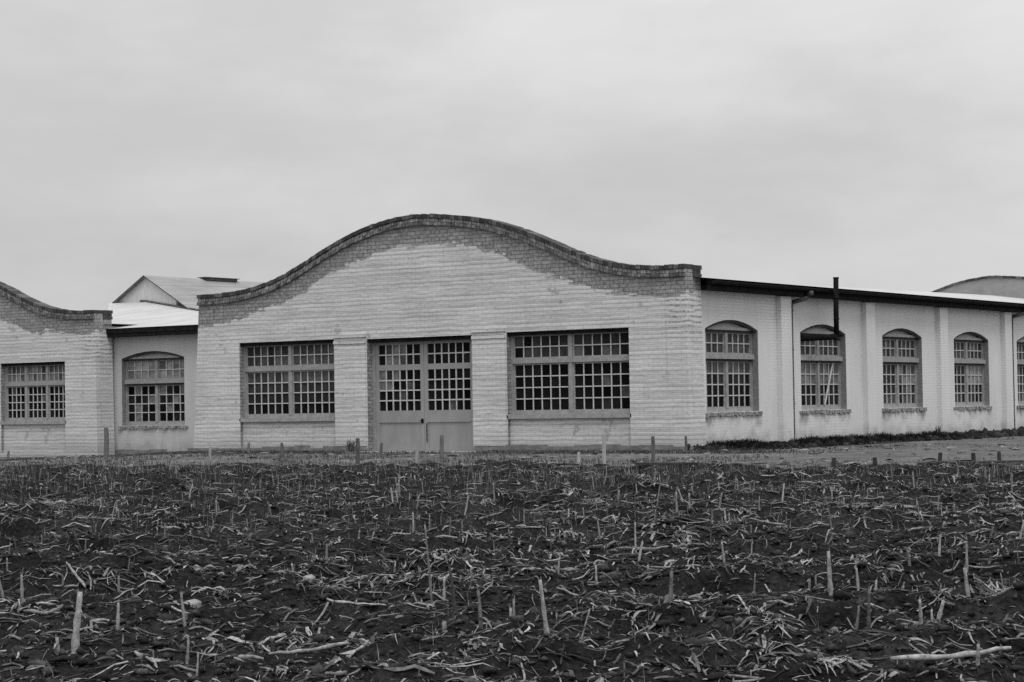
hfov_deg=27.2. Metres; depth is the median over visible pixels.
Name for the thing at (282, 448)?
wooden stake
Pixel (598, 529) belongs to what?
corn stub
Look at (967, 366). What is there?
window
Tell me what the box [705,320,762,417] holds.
window
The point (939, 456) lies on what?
wooden stake
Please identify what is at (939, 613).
corn stub
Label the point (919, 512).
corn stub
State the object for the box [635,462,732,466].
edging board
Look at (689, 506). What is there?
corn stub
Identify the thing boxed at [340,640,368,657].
fallen stalk
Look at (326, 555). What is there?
corn stub
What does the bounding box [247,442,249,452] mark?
wooden stake
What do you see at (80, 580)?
fallen stalk
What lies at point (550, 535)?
corn stub
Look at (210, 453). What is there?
wooden stake
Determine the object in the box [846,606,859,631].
corn stub
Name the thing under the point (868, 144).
sky
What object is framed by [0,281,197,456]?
gabled building
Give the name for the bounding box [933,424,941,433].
weed plant
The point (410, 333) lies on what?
workshop building
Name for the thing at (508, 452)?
yard grass
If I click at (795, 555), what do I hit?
fallen stalk
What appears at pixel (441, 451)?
wooden stake
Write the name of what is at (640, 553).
corn stub
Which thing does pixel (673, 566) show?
fallen stalk
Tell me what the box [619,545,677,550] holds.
fallen stalk
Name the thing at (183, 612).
corn stub
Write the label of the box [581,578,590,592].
corn stub
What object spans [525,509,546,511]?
fallen stalk
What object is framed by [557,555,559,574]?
corn stub
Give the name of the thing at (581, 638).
corn stub
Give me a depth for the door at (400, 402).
71.33 m
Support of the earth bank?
on the ground at (614, 458)
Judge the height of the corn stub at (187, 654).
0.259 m
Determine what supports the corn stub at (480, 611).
on the field at (744, 583)
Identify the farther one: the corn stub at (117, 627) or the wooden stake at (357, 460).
the wooden stake at (357, 460)
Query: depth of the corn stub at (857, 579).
14.45 m
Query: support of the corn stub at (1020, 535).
on the field at (744, 583)
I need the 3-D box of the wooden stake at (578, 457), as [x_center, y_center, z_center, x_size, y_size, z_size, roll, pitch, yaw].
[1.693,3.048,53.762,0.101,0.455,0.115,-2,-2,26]
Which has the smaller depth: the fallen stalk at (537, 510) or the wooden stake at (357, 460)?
the fallen stalk at (537, 510)
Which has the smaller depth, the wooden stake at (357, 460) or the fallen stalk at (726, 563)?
the fallen stalk at (726, 563)
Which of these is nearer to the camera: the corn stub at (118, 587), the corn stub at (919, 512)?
the corn stub at (118, 587)
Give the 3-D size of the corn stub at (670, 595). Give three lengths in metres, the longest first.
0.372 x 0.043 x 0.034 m
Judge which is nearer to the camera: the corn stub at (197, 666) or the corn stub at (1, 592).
the corn stub at (197, 666)
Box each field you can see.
[0,459,1023,544]
[0,517,1023,681]
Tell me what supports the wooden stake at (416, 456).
on the field at (22, 528)
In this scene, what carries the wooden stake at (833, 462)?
on the field at (22, 528)
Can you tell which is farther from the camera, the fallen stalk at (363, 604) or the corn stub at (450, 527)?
the corn stub at (450, 527)
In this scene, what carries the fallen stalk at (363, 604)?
on the field at (744, 583)
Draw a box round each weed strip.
[687,426,1023,450]
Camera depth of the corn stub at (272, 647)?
12.77 m
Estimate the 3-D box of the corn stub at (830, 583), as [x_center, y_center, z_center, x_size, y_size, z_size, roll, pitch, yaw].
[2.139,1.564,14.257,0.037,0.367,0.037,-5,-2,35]
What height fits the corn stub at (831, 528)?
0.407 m
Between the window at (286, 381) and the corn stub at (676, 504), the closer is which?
the corn stub at (676, 504)
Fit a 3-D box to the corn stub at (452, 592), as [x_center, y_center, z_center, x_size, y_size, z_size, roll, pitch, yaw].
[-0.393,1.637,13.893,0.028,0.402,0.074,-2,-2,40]
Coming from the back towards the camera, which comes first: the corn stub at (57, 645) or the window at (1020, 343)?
the window at (1020, 343)
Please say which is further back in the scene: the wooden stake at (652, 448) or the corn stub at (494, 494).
the wooden stake at (652, 448)
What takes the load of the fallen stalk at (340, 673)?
on the field at (744, 583)
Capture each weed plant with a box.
[344,438,360,451]
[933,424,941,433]
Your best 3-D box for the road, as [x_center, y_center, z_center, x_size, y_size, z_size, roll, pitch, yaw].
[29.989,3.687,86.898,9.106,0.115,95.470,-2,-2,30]
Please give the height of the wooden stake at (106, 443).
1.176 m
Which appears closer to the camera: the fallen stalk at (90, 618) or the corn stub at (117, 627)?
the corn stub at (117, 627)
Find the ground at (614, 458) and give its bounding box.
[0,436,1023,650]
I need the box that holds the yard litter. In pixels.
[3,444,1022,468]
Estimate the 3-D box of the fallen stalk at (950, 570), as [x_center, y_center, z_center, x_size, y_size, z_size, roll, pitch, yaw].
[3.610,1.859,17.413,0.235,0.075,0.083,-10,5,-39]
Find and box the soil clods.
[0,463,1023,681]
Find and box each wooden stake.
[104,427,108,456]
[209,447,211,461]
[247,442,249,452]
[280,443,283,455]
[355,438,359,464]
[379,443,382,454]
[415,449,418,463]
[439,435,443,458]
[577,452,580,463]
[602,434,605,463]
[651,436,654,461]
[685,436,686,453]
[831,458,835,466]
[938,452,941,460]
[971,452,975,460]
[997,451,1000,460]
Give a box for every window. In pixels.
[0,361,65,424]
[118,351,187,429]
[239,340,334,421]
[507,328,629,418]
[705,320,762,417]
[800,324,850,414]
[882,328,926,411]
[954,332,991,410]
[1017,337,1023,408]
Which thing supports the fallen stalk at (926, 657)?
on the field at (744, 583)
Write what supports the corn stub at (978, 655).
on the field at (744, 583)
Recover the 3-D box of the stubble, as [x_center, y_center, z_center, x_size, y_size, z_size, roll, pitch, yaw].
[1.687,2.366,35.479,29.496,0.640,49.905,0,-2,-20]
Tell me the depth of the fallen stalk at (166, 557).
18.70 m
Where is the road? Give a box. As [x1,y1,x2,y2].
[730,438,1023,468]
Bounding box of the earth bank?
[698,433,989,450]
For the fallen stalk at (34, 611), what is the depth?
13.85 m
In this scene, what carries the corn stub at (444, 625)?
on the field at (744, 583)
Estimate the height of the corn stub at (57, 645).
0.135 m
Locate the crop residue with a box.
[0,459,1023,681]
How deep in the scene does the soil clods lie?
15.12 m
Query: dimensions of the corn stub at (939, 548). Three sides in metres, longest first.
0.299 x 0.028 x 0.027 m
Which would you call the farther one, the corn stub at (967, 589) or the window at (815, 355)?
the window at (815, 355)
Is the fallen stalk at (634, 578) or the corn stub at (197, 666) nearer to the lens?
the corn stub at (197, 666)
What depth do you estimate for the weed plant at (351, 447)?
71.20 m
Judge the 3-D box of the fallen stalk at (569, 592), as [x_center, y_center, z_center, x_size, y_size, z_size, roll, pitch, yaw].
[0.531,1.782,15.041,0.449,0.082,0.026,0,-2,-16]
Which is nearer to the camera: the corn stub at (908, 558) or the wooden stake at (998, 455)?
the corn stub at (908, 558)
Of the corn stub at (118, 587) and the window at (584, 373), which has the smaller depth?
the corn stub at (118, 587)
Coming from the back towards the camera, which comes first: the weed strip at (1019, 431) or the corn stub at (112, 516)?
the weed strip at (1019, 431)
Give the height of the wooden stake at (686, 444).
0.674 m
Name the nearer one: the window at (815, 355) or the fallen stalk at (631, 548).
the fallen stalk at (631, 548)
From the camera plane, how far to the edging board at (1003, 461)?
47.04 m
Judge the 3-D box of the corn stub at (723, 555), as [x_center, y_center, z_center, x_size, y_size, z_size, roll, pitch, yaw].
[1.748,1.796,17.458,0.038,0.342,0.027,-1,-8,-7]
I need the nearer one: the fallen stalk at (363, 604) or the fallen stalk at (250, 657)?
the fallen stalk at (250, 657)
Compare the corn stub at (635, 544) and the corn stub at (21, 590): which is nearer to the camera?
the corn stub at (21, 590)
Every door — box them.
[375,341,424,450]
[424,339,472,450]
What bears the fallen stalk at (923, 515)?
on the field at (22, 528)
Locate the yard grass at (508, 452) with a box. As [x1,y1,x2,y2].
[0,434,1023,468]
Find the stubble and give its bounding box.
[0,454,1023,681]
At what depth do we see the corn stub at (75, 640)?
12.61 m
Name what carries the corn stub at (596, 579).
on the field at (744, 583)
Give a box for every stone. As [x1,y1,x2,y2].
[183,599,201,608]
[303,574,315,580]
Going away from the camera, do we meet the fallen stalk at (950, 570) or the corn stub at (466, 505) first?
the fallen stalk at (950, 570)
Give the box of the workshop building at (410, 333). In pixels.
[187,213,1023,452]
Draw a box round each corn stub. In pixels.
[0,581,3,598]
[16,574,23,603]
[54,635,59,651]
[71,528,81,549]
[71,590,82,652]
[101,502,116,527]
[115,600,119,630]
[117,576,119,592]
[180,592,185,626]
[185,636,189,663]
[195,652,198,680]
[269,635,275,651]
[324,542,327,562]
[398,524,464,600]
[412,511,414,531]
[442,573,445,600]
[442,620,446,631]
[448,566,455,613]
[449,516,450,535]
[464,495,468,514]
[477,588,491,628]
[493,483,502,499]
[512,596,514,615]
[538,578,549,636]
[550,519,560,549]
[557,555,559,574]
[557,607,590,641]
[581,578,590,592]
[595,563,612,586]
[597,518,600,539]
[632,522,649,553]
[637,539,642,563]
[668,567,672,600]
[675,490,693,512]
[688,493,690,508]
[721,540,724,564]
[752,573,755,594]
[825,509,837,541]
[827,548,832,595]
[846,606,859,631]
[855,566,859,590]
[867,586,870,627]
[885,505,891,521]
[906,549,911,565]
[917,500,922,521]
[918,595,922,624]
[936,596,945,622]
[937,532,941,556]
[954,542,967,572]
[963,565,969,596]
[975,642,979,665]
[1011,474,1012,492]
[1019,522,1023,537]
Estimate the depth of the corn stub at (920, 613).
12.54 m
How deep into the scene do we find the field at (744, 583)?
14.24 m
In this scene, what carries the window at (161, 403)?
in the link building at (158, 415)
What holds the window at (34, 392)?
in the gabled building at (56, 381)
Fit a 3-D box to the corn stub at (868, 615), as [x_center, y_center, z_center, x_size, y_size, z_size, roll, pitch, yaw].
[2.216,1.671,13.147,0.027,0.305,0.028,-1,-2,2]
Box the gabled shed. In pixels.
[112,275,265,327]
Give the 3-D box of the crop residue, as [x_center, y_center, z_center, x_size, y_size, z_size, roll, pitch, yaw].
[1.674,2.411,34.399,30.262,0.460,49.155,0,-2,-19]
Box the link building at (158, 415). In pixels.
[106,300,198,454]
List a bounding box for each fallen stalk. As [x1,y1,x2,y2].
[23,604,62,614]
[66,562,85,587]
[67,612,107,622]
[134,650,165,667]
[163,618,181,623]
[164,556,187,564]
[192,651,263,659]
[195,548,213,552]
[268,642,348,654]
[325,670,346,676]
[326,598,385,605]
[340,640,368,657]
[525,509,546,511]
[556,587,616,595]
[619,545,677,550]
[624,570,641,579]
[650,564,700,567]
[708,562,759,564]
[750,518,787,525]
[790,548,806,557]
[890,646,1011,660]
[913,512,935,516]
[942,560,959,573]
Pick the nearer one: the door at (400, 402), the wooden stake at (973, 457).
the wooden stake at (973, 457)
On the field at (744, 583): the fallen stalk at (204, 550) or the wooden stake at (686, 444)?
the fallen stalk at (204, 550)
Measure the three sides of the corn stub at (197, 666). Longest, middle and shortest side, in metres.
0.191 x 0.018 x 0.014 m
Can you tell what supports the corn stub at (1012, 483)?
on the field at (22, 528)
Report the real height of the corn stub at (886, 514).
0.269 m
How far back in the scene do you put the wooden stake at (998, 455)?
48.67 m
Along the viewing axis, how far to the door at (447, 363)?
70.15 m
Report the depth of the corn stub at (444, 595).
15.15 m
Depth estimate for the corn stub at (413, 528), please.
24.00 m
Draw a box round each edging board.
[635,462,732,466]
[917,460,1023,464]
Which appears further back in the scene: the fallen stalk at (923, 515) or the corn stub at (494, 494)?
the corn stub at (494, 494)
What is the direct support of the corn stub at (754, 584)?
on the field at (744, 583)
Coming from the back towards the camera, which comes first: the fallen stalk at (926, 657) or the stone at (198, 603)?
the stone at (198, 603)
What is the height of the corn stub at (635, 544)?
0.390 m
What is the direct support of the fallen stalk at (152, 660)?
on the field at (744, 583)
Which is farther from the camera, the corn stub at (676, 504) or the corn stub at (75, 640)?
the corn stub at (676, 504)
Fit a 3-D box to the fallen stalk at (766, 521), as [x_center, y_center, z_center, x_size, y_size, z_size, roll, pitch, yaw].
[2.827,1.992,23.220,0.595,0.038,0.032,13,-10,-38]
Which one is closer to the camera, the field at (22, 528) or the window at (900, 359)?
the field at (22, 528)
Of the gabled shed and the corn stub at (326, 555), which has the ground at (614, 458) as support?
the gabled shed
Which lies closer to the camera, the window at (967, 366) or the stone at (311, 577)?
the stone at (311, 577)
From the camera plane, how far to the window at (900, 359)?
78.03 m
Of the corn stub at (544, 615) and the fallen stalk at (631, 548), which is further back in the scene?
the fallen stalk at (631, 548)
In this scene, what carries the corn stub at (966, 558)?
on the field at (744, 583)
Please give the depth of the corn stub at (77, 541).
21.95 m
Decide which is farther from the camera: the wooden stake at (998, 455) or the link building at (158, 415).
the link building at (158, 415)
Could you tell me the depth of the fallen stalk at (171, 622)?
14.28 m
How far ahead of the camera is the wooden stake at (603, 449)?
52.18 m
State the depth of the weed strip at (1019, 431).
72.80 m
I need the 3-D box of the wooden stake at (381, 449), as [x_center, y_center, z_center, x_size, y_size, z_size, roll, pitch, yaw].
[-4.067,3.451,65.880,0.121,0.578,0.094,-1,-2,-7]
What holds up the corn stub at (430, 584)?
on the field at (744, 583)
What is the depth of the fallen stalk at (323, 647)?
12.42 m
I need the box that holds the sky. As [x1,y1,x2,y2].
[0,0,1023,309]

